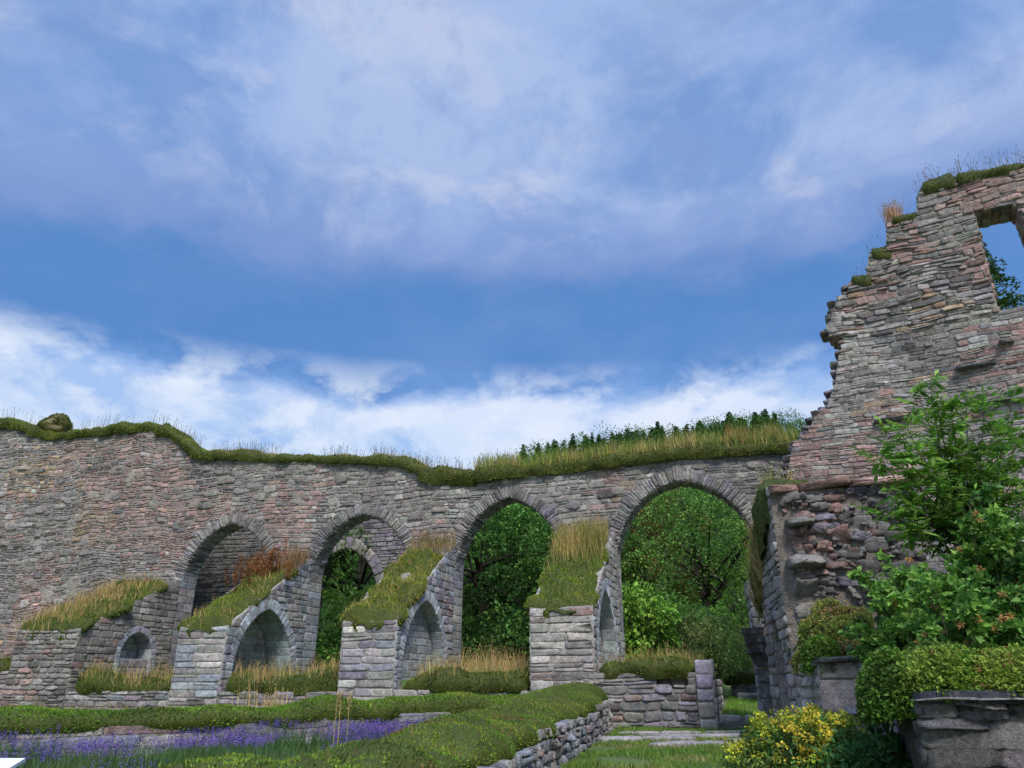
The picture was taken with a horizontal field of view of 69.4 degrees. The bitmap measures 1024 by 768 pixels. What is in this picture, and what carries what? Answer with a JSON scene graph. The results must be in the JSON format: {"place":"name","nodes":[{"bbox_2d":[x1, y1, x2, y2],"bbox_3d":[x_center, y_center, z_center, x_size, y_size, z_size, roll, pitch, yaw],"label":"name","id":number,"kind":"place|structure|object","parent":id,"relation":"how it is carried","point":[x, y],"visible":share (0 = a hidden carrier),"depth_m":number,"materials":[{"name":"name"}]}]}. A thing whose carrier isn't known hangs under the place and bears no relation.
{"place":"outdoors","nodes":[
{"label":"outdoors","id":0,"kind":"place"},
{"bbox_2d":[18,695,257,709],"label":"dry grass","id":1,"kind":"structure","parent":0,"point":[102,703],"depth_m":19.91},
{"bbox_2d":[106,655,173,679],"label":"dry grass","id":2,"kind":"structure","parent":0,"point":[159,668],"depth_m":22.11,"materials":[{"name":"plant"}]},
{"bbox_2d":[100,680,758,767],"bbox_3d":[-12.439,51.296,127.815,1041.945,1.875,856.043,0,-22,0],"label":"ground","id":3,"kind":"structure","parent":0,"point":[726,694],"depth_m":10.64,"materials":[{"name":"plant"}]},
{"bbox_2d":[0,671,8,706],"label":"wall","id":4,"kind":"structure","parent":3,"relation":"on","point":[3,676],"depth_m":21.76,"materials":[{"name":"stone"}]},
{"bbox_2d":[0,654,11,671],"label":"turf","id":5,"kind":"structure","parent":4,"relation":"on","point":[5,663],"depth_m":22.10,"materials":[{"name":"green plant"}]},
{"bbox_2d":[0,758,25,767],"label":"info board","id":6,"kind":"object","parent":3,"relation":"on","point":[10,762],"visible":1,"depth_m":4.38,"materials":[{"name":"white"}]},
{"bbox_2d":[1,579,180,708],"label":"buttress","id":7,"kind":"structure","parent":3,"relation":"on","point":[44,664],"depth_m":22.03,"materials":[{"name":"stone"}]},
{"bbox_2d":[20,575,170,640],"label":"moss slope","id":8,"kind":"structure","parent":7,"relation":"on","point":[96,611],"depth_m":22.98,"materials":[{"name":"green plant"}]},
{"bbox_2d":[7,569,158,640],"bbox_3d":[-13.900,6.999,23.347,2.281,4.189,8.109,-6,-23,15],"label":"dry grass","id":9,"kind":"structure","parent":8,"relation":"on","point":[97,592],"depth_m":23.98,"materials":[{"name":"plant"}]},
{"bbox_2d":[64,691,169,709],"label":"wall","id":10,"kind":"structure","parent":3,"relation":"on","point":[148,699],"depth_m":20.43,"materials":[{"name":"stone"}]},
{"bbox_2d":[75,655,172,694],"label":"turf","id":11,"kind":"structure","parent":10,"relation":"on","point":[98,680],"depth_m":20.75,"materials":[{"name":"green plant"}]},
{"bbox_2d":[0,715,437,767],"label":"lavender","id":12,"kind":"object","parent":3,"relation":"on","point":[280,749],"visible":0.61,"depth_m":8.85,"materials":[{"name":"purple plant"}]},
{"bbox_2d":[0,712,451,761],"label":"bed wall","id":13,"kind":"structure","parent":3,"relation":"on","point":[120,730],"depth_m":10.67,"materials":[{"name":"stone"}]},
{"bbox_2d":[0,691,517,736],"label":"sedum roll","id":14,"kind":"object","parent":13,"relation":"on","point":[20,719],"visible":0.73,"depth_m":11.41,"materials":[{"name":"green plant"}]},
{"bbox_2d":[167,558,312,706],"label":"buttress","id":15,"kind":"structure","parent":3,"relation":"on","point":[266,629],"depth_m":21.65,"materials":[{"name":"stone"}]},
{"bbox_2d":[177,566,297,636],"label":"moss slope","id":16,"kind":"structure","parent":15,"relation":"on","point":[225,609],"depth_m":21.49,"materials":[{"name":"green plant"}]},
{"bbox_2d":[223,536,292,593],"bbox_3d":[-7.828,5.696,23.327,2.128,1.942,1.570,0,-22,0],"label":"dock plant","id":17,"kind":"object","parent":16,"relation":"on","point":[270,561],"visible":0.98,"depth_m":23.20,"materials":[{"name":"dry leaves"},{"name":"plant stems"},{"name":"seed heads"}]},
{"bbox_2d":[272,539,313,577],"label":"dry grass","id":18,"kind":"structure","parent":16,"relation":"on","point":[295,558],"depth_m":23.85,"materials":[{"name":"plant"}]},
{"bbox_2d":[232,671,307,707],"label":"dry grass","id":19,"kind":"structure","parent":3,"relation":"on","point":[275,698],"depth_m":18.87,"materials":[{"name":"plant"}]},
{"bbox_2d":[218,691,336,707],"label":"wall","id":20,"kind":"structure","parent":3,"relation":"on","point":[224,697],"depth_m":19.23,"materials":[{"name":"stone"}]},
{"bbox_2d":[225,653,339,695],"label":"turf","id":21,"kind":"structure","parent":20,"relation":"on","point":[323,679],"depth_m":19.25,"materials":[{"name":"green plant"}]},
{"bbox_2d":[240,648,339,675],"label":"dry grass","id":22,"kind":"structure","parent":21,"relation":"on","point":[298,668],"depth_m":20.63,"materials":[{"name":"plant"}]},
{"bbox_2d":[191,519,404,667],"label":"aisle wall","id":23,"kind":"structure","parent":3,"relation":"on","point":[222,555],"depth_m":29.86,"materials":[{"name":"stone"}]},
{"bbox_2d":[314,584,369,668],"bbox_3d":[-6.331,9.267,27.684,3.844,3.634,3.773,0,-22,0],"label":"green shrub","id":24,"kind":"object","parent":3,"relation":"on","point":[321,643],"visible":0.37,"depth_m":27.15,"materials":[{"name":"green plant"}]},
{"bbox_2d":[333,691,352,743],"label":"dry stalk","id":25,"kind":"object","parent":3,"relation":"on","point":[340,698],"visible":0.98,"depth_m":8.60,"materials":[{"name":"beige plant"}]},
{"bbox_2d":[264,526,477,666],"bbox_3d":[-6.645,8.419,32.219,9.292,9.112,9.508,-19,-29,40],"label":"leafy tree","id":26,"kind":"object","parent":3,"relation":"on","point":[343,581],"visible":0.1,"depth_m":30.63,"materials":[{"name":"green plant"}]},
{"bbox_2d":[0,428,789,674],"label":"arcade wall","id":27,"kind":"structure","parent":3,"relation":"on","point":[78,513],"depth_m":26.26,"materials":[{"name":"stone"}]},
{"bbox_2d":[37,412,72,432],"bbox_3d":[-18.985,1.744,30.753,1.354,1.168,1.242,5,-22,-12],"label":"boulder","id":28,"kind":"object","parent":27,"relation":"on","point":[57,422],"visible":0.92,"depth_m":30.37,"materials":[{"name":"green stone"}]},
{"bbox_2d":[0,405,176,439],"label":"turf","id":29,"kind":"structure","parent":27,"relation":"on","point":[33,430],"depth_m":29.53,"materials":[{"name":"green plant"}]},
{"bbox_2d":[155,413,217,460],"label":"turf","id":30,"kind":"structure","parent":27,"relation":"on","point":[190,446],"depth_m":27.95,"materials":[{"name":"green plant"}]},
{"bbox_2d":[212,440,432,472],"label":"turf","id":31,"kind":"structure","parent":27,"relation":"on","point":[410,463],"depth_m":25.80,"materials":[{"name":"green plant"}]},
{"bbox_2d":[417,454,480,486],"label":"turf","id":32,"kind":"structure","parent":27,"relation":"on","point":[447,475],"depth_m":24.12,"materials":[{"name":"green plant"}]},
{"bbox_2d":[472,424,799,482],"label":"turf","id":33,"kind":"structure","parent":27,"relation":"on","point":[566,463],"depth_m":22.55,"materials":[{"name":"green plant"}]},
{"bbox_2d":[719,419,786,445],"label":"dry grass","id":34,"kind":"object","parent":27,"relation":"on","point":[743,442],"visible":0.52,"depth_m":21.84,"materials":[{"name":"green plant"}]},
{"bbox_2d":[337,544,454,699],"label":"buttress","id":35,"kind":"structure","parent":3,"relation":"on","point":[382,662],"depth_m":19.17,"materials":[{"name":"stone"}]},
{"bbox_2d":[338,546,442,631],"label":"moss slope","id":36,"kind":"structure","parent":35,"relation":"on","point":[392,595],"depth_m":20.25,"materials":[{"name":"green plant"}]},
{"bbox_2d":[399,525,460,554],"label":"dry grass","id":37,"kind":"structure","parent":36,"relation":"on","point":[427,541],"depth_m":22.95,"materials":[{"name":"plant"}]},
{"bbox_2d":[331,535,523,660],"bbox_3d":[-4.191,10.100,36.802,9.980,9.487,9.130,0,-22,0],"label":"leafy tree","id":38,"kind":"object","parent":3,"relation":"on","point":[368,568],"visible":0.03,"depth_m":35.81,"materials":[{"name":"green plant"}]},
{"bbox_2d":[395,690,529,696],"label":"wall","id":39,"kind":"structure","parent":3,"relation":"on","point":[409,693],"depth_m":18.09,"materials":[{"name":"stone"}]},
{"bbox_2d":[403,654,529,694],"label":"turf","id":40,"kind":"structure","parent":39,"relation":"on","point":[441,680],"depth_m":17.87,"materials":[{"name":"green plant"}]},
{"bbox_2d":[371,503,555,669],"bbox_3d":[-1.245,8.069,30.314,9.430,8.316,8.410,0,-22,0],"label":"leafy tree","id":41,"kind":"object","parent":3,"relation":"on","point":[480,607],"visible":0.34,"depth_m":28.96,"materials":[{"name":"green plant"}]},
{"bbox_2d":[461,599,529,668],"bbox_3d":[0.046,8.602,24.373,4.387,3.052,4.176,9,-23,-21],"label":"green shrub","id":42,"kind":"object","parent":3,"relation":"on","point":[519,634],"visible":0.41,"depth_m":23.88,"materials":[{"name":"green plant"}]},
{"bbox_2d":[462,504,621,655],"bbox_3d":[0.924,9.964,38.957,10.073,11.451,11.251,0,-22,0],"label":"leafy tree","id":43,"kind":"object","parent":3,"relation":"on","point":[472,561],"depth_m":37.41,"materials":[{"name":"green plant"}]},
{"bbox_2d":[477,700,613,767],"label":"bed wall","id":44,"kind":"structure","parent":3,"relation":"on","point":[570,741],"depth_m":9.52,"materials":[{"name":"stone"}]},
{"bbox_2d":[133,682,607,767],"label":"sedum roll","id":45,"kind":"object","parent":44,"relation":"on","point":[508,728],"visible":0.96,"depth_m":6.41,"materials":[{"name":"green plant"}]},
{"bbox_2d":[462,506,655,644],"bbox_3d":[1.701,8.134,32.136,8.812,9.720,8.846,0,-22,0],"label":"leafy tree","id":46,"kind":"object","parent":3,"relation":"on","point":[511,551],"visible":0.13,"depth_m":30.95,"materials":[{"name":"green plant"}]},
{"bbox_2d":[529,528,621,691],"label":"buttress","id":47,"kind":"structure","parent":3,"relation":"on","point":[578,643],"depth_m":17.62,"materials":[{"name":"stone"}]},
{"bbox_2d":[524,536,609,616],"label":"moss slope","id":48,"kind":"structure","parent":47,"relation":"on","point":[571,582],"depth_m":18.81,"materials":[{"name":"green plant"}]},
{"bbox_2d":[546,509,611,569],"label":"dry grass","id":49,"kind":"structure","parent":48,"relation":"on","point":[581,537],"depth_m":20.80,"materials":[{"name":"plant"}]},
{"bbox_2d":[531,659,723,729],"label":"wall","id":50,"kind":"structure","parent":3,"relation":"on","point":[694,699],"depth_m":16.44,"materials":[{"name":"stone"}]},
{"bbox_2d":[597,647,694,679],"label":"turf","id":51,"kind":"structure","parent":50,"relation":"on","point":[665,667],"depth_m":16.75,"materials":[{"name":"green plant"}]},
{"bbox_2d":[610,638,707,664],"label":"dry grass","id":52,"kind":"structure","parent":51,"relation":"on","point":[651,652],"depth_m":18.68,"materials":[{"name":"plant"}]},
{"bbox_2d":[650,648,713,666],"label":"tall grass","id":53,"kind":"structure","parent":51,"relation":"on","point":[693,657],"depth_m":20.29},
{"bbox_2d":[598,735,695,742],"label":"paving slab","id":54,"kind":"structure","parent":3,"relation":"on","point":[620,738],"depth_m":13.08,"materials":[{"name":"stone"}]},
{"bbox_2d":[622,579,683,661],"bbox_3d":[3.758,7.423,22.852,3.062,3.454,2.676,0,-22,0],"label":"green shrub","id":55,"kind":"object","parent":3,"relation":"on","point":[640,611],"visible":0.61,"depth_m":22.37,"materials":[{"name":"green plant"}]},
{"bbox_2d":[617,731,699,735],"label":"paving slab","id":56,"kind":"structure","parent":3,"relation":"on","point":[657,732],"depth_m":14.49,"materials":[{"name":"stone"}]},
{"bbox_2d":[621,489,731,660],"bbox_3d":[6.266,9.411,36.052,8.619,9.998,7.816,16,-27,-34],"label":"leafy tree","id":57,"kind":"object","parent":3,"relation":"on","point":[652,532],"visible":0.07,"depth_m":35.04,"materials":[{"name":"green plant"}]},
{"bbox_2d":[643,585,720,677],"bbox_3d":[5.641,8.617,25.390,3.015,3.158,2.960,9,-24,-21],"label":"green shrub","id":58,"kind":"object","parent":3,"relation":"on","point":[684,606],"visible":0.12,"depth_m":25.33,"materials":[{"name":"green plant"}]},
{"bbox_2d":[621,487,752,679],"bbox_3d":[8.529,8.614,33.364,9.899,9.770,9.779,0,-22,0],"label":"leafy tree","id":59,"kind":"object","parent":3,"relation":"on","point":[705,587],"visible":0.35,"depth_m":31.83,"materials":[{"name":"green plant"}]},
{"bbox_2d":[649,740,735,747],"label":"paving slab","id":60,"kind":"structure","parent":3,"relation":"on","point":[677,743],"depth_m":11.98,"materials":[{"name":"stone"}]},
{"bbox_2d":[646,733,744,737],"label":"paving slab","id":61,"kind":"structure","parent":3,"relation":"on","point":[694,735],"depth_m":13.72,"materials":[{"name":"stone"}]},
{"bbox_2d":[659,496,749,666],"bbox_3d":[12.731,9.579,39.007,10.473,11.447,9.445,0,-22,0],"label":"leafy tree","id":62,"kind":"object","parent":3,"relation":"on","point":[729,559],"visible":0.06,"depth_m":38.82,"materials":[{"name":"green plant"}]},
{"bbox_2d":[662,602,752,682],"bbox_3d":[5.956,7.909,22.684,2.264,2.435,3.214,13,-25,-30],"label":"green shrub","id":63,"kind":"object","parent":3,"relation":"on","point":[710,637],"visible":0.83,"depth_m":22.35,"materials":[{"name":"green plant"}]},
{"bbox_2d":[705,730,748,733],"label":"paving slab","id":64,"kind":"structure","parent":3,"relation":"on","point":[722,731],"depth_m":14.67,"materials":[{"name":"stone"}]},
{"bbox_2d":[716,738,744,740],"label":"paving slab","id":65,"kind":"structure","parent":3,"relation":"on","point":[727,738],"depth_m":12.82,"materials":[{"name":"stone"}]},
{"bbox_2d":[723,623,753,691],"bbox_3d":[8.288,9.268,25.382,2.358,2.712,2.540,-4,-22,11],"label":"green shrub","id":66,"kind":"object","parent":3,"relation":"on","point":[749,664],"visible":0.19,"depth_m":25.24,"materials":[{"name":"green plant"}]},
{"bbox_2d":[731,683,756,695],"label":"wall","id":67,"kind":"structure","parent":3,"relation":"on","point":[745,688],"depth_m":22.54,"materials":[{"name":"stone"}]},
{"bbox_2d":[723,663,754,685],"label":"turf","id":68,"kind":"structure","parent":67,"relation":"on","point":[746,676],"depth_m":22.56,"materials":[{"name":"green plant"}]},
{"bbox_2d":[718,714,773,729],"bbox_3d":[5.208,7.338,15.920,1.478,0.417,0.549,-7,-23,16],"label":"threshold","id":69,"kind":"object","parent":3,"relation":"on","point":[726,721],"visible":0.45,"depth_m":15.84,"materials":[{"name":"stone"}]},
{"bbox_2d":[737,692,757,699],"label":"stone sill","id":70,"kind":"structure","parent":3,"relation":"on","point":[741,695],"depth_m":21.28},
{"bbox_2d":[741,581,773,715],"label":"dark pier","id":71,"kind":"structure","parent":3,"relation":"on","point":[755,641],"depth_m":16.02,"materials":[{"name":"stone"}]},
{"bbox_2d":[720,702,868,767],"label":"flowering shrub","id":72,"kind":"object","parent":3,"relation":"on","point":[786,741],"visible":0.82,"depth_m":7.81,"materials":[{"name":"yellow plant"}]},
{"bbox_2d":[760,475,931,739],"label":"stepped wall","id":73,"kind":"structure","parent":3,"relation":"on","point":[821,538],"depth_m":12.81,"materials":[{"name":"stone"}]},
{"bbox_2d":[739,505,765,623],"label":"dry grass","id":74,"kind":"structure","parent":73,"relation":"attached to","point":[758,567],"depth_m":15.25,"materials":[{"name":"plant"}]},
{"bbox_2d":[747,459,799,611],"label":"turf","id":75,"kind":"structure","parent":73,"relation":"on","point":[760,514],"depth_m":14.23,"materials":[{"name":"green plant"}]},
{"bbox_2d":[774,622,791,715],"bbox_3d":[5.248,5.446,13.601,0.499,2.404,1.450,-4,-22,10],"label":"blocked doorway","id":76,"kind":"structure","parent":73,"relation":"in","point":[783,684],"depth_m":14.28,"materials":[{"name":"stone"}]},
{"bbox_2d":[762,479,806,498],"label":"turf","id":77,"kind":"structure","parent":73,"relation":"on","point":[797,481],"depth_m":13.53,"materials":[{"name":"green plant"}]},
{"bbox_2d":[798,633,843,673],"bbox_3d":[4.607,3.987,10.882,0.778,0.643,1.057,0,-22,0],"label":"sedum","id":78,"kind":"object","parent":73,"relation":"on","point":[820,645],"visible":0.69,"depth_m":10.66,"materials":[{"name":"green plant"}]},
{"bbox_2d":[789,596,882,675],"bbox_3d":[5.087,3.965,11.441,1.427,1.338,2.207,0,-22,0],"label":"sedum","id":79,"kind":"object","parent":73,"relation":"on","point":[828,616],"visible":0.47,"depth_m":11.27,"materials":[{"name":"green plant"}]},
{"bbox_2d":[811,723,912,767],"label":"shrub","id":80,"kind":"object","parent":3,"relation":"on","point":[882,751],"visible":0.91,"depth_m":7.20,"materials":[{"name":"green plant"}]},
{"bbox_2d":[780,167,1023,575],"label":"gable wall","id":81,"kind":"structure","parent":3,"relation":"on","point":[922,306],"depth_m":19.44,"materials":[{"name":"stone"}]},
{"bbox_2d":[851,267,871,285],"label":"moss","id":82,"kind":"object","parent":81,"relation":"on","point":[863,280],"visible":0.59,"depth_m":20.50,"materials":[{"name":"green plant"}]},
{"bbox_2d":[866,235,891,258],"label":"moss","id":83,"kind":"object","parent":81,"relation":"on","point":[880,252],"visible":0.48,"depth_m":20.49,"materials":[{"name":"green plant"}]},
{"bbox_2d":[891,212,916,224],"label":"moss","id":84,"kind":"object","parent":81,"relation":"on","point":[902,218],"visible":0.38,"depth_m":20.49,"materials":[{"name":"green plant"}]},
{"bbox_2d":[878,197,910,227],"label":"dry grass","id":85,"kind":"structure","parent":84,"relation":"on","point":[891,211],"depth_m":20.93,"materials":[{"name":"plant"}]},
{"bbox_2d":[912,161,962,203],"bbox_3d":[11.980,-5.578,20.766,1.338,1.105,1.323,-9,-24,22],"label":"moss","id":86,"kind":"object","parent":81,"relation":"on","point":[947,180],"visible":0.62,"depth_m":20.33,"materials":[{"name":"green plant"}]},
{"bbox_2d":[950,143,1023,183],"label":"moss","id":87,"kind":"object","parent":81,"relation":"on","point":[970,175],"visible":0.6,"depth_m":19.81,"materials":[{"name":"green plant"}]},
{"bbox_2d":[836,548,1023,662],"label":"raspberry bush","id":88,"kind":"object","parent":3,"relation":"on","point":[953,608],"visible":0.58,"depth_m":7.66,"materials":[{"name":"green plant"}]},
{"bbox_2d":[850,369,1023,564],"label":"ash sapling","id":89,"kind":"object","parent":3,"relation":"on","point":[953,486],"visible":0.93,"depth_m":9.60,"materials":[{"name":"green plant"}]},
{"bbox_2d":[880,689,1023,767],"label":"wall stub","id":90,"kind":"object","parent":3,"relation":"on","point":[976,729],"depth_m":6.32,"materials":[{"name":"stone"}]},
{"bbox_2d":[853,645,921,726],"bbox_3d":[3.837,2.980,7.338,0.867,0.716,1.802,-10,-24,23],"label":"sedum","id":91,"kind":"object","parent":90,"relation":"on","point":[881,695],"visible":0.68,"depth_m":6.79,"materials":[{"name":"green plant"}]},
{"bbox_2d":[897,639,989,702],"bbox_3d":[3.972,2.638,6.810,1.015,0.546,0.983,0,-22,0],"label":"sedum","id":92,"kind":"object","parent":90,"relation":"on","point":[937,667],"visible":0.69,"depth_m":6.56,"materials":[{"name":"green plant"}]},
{"bbox_2d":[958,642,1023,697],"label":"sedum","id":93,"kind":"object","parent":90,"relation":"on","point":[1001,669],"visible":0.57,"depth_m":6.42,"materials":[{"name":"green plant"}]},
{"bbox_2d":[915,212,1023,309],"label":"leafy tree","id":94,"kind":"object","parent":3,"relation":"on","point":[1004,301],"visible":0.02,"depth_m":25.96,"materials":[{"name":"green plant"}]},
{"bbox_2d":[940,482,1023,608],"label":"raspberry bush","id":95,"kind":"object","parent":3,"relation":"on","point":[989,538],"visible":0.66,"depth_m":8.28,"materials":[{"name":"green plant"}]},
{"bbox_2d":[415,638,528,676],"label":"dry grass","id":96,"kind":"structure","parent":0,"point":[486,664],"depth_m":19.91,"materials":[{"name":"plant"}]},
{"bbox_2d":[0,0,1023,469],"label":"sky","id":97,"kind":"structure","parent":0,"point":[462,229],"materials":[{"name":"blue"}]},
{"bbox_2d":[319,486,749,668],"bbox_3d":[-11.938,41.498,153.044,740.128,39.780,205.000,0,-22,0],"label":"hill","id":98,"kind":"structure","parent":0,"point":[628,530],"depth_m":86.03,"materials":[{"name":"green plant"}]},
{"bbox_2d":[519,444,526,456],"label":"conifer","id":99,"kind":"object","parent":98,"relation":"on","point":[523,445],"visible":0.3,"depth_m":124.58,"materials":[{"name":"green plant"}]},
{"bbox_2d":[534,443,542,457],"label":"conifer","id":100,"kind":"object","parent":98,"relation":"on","point":[538,450],"visible":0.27,"depth_m":123.12,"materials":[{"name":"green plant"}]},
{"bbox_2d":[320,407,810,652],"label":"forest","id":101,"kind":"object","parent":98,"relation":"on","point":[799,422],"visible":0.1,"depth_m":118.83,"materials":[{"name":"green plant"}]},
{"bbox_2d":[568,433,578,455],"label":"conifer","id":102,"kind":"object","parent":98,"relation":"on","point":[572,440],"visible":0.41,"depth_m":121.12,"materials":[{"name":"green plant"}]},
{"bbox_2d":[580,435,593,451],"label":"conifer","id":103,"kind":"object","parent":98,"relation":"on","point":[582,442],"visible":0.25,"depth_m":122.19,"materials":[{"name":"green plant"}]},
{"bbox_2d":[589,432,596,449],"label":"conifer","id":104,"kind":"object","parent":98,"relation":"on","point":[592,438],"visible":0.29,"depth_m":123.90,"materials":[{"name":"green plant"}]},
{"bbox_2d":[652,421,666,448],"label":"conifer","id":105,"kind":"object","parent":98,"relation":"on","point":[657,425],"visible":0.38,"depth_m":121.97,"materials":[{"name":"green plant"}]},
{"bbox_2d":[721,412,738,437],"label":"conifer","id":106,"kind":"object","parent":98,"relation":"on","point":[730,414],"visible":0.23,"depth_m":122.71,"materials":[{"name":"green plant"}]},
{"bbox_2d":[749,412,762,434],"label":"conifer","id":107,"kind":"object","parent":98,"relation":"on","point":[755,416],"visible":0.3,"depth_m":123.02,"materials":[{"name":"green plant"}]},
{"bbox_2d":[557,724,748,767],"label":"grass","id":108,"kind":"structure","parent":0,"point":[669,751],"depth_m":10.70,"materials":[{"name":"plant"}]},
{"bbox_2d":[721,691,757,716],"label":"grass","id":109,"kind":"structure","parent":0,"point":[742,709],"depth_m":18.71,"materials":[{"name":"plant"}]}
]}

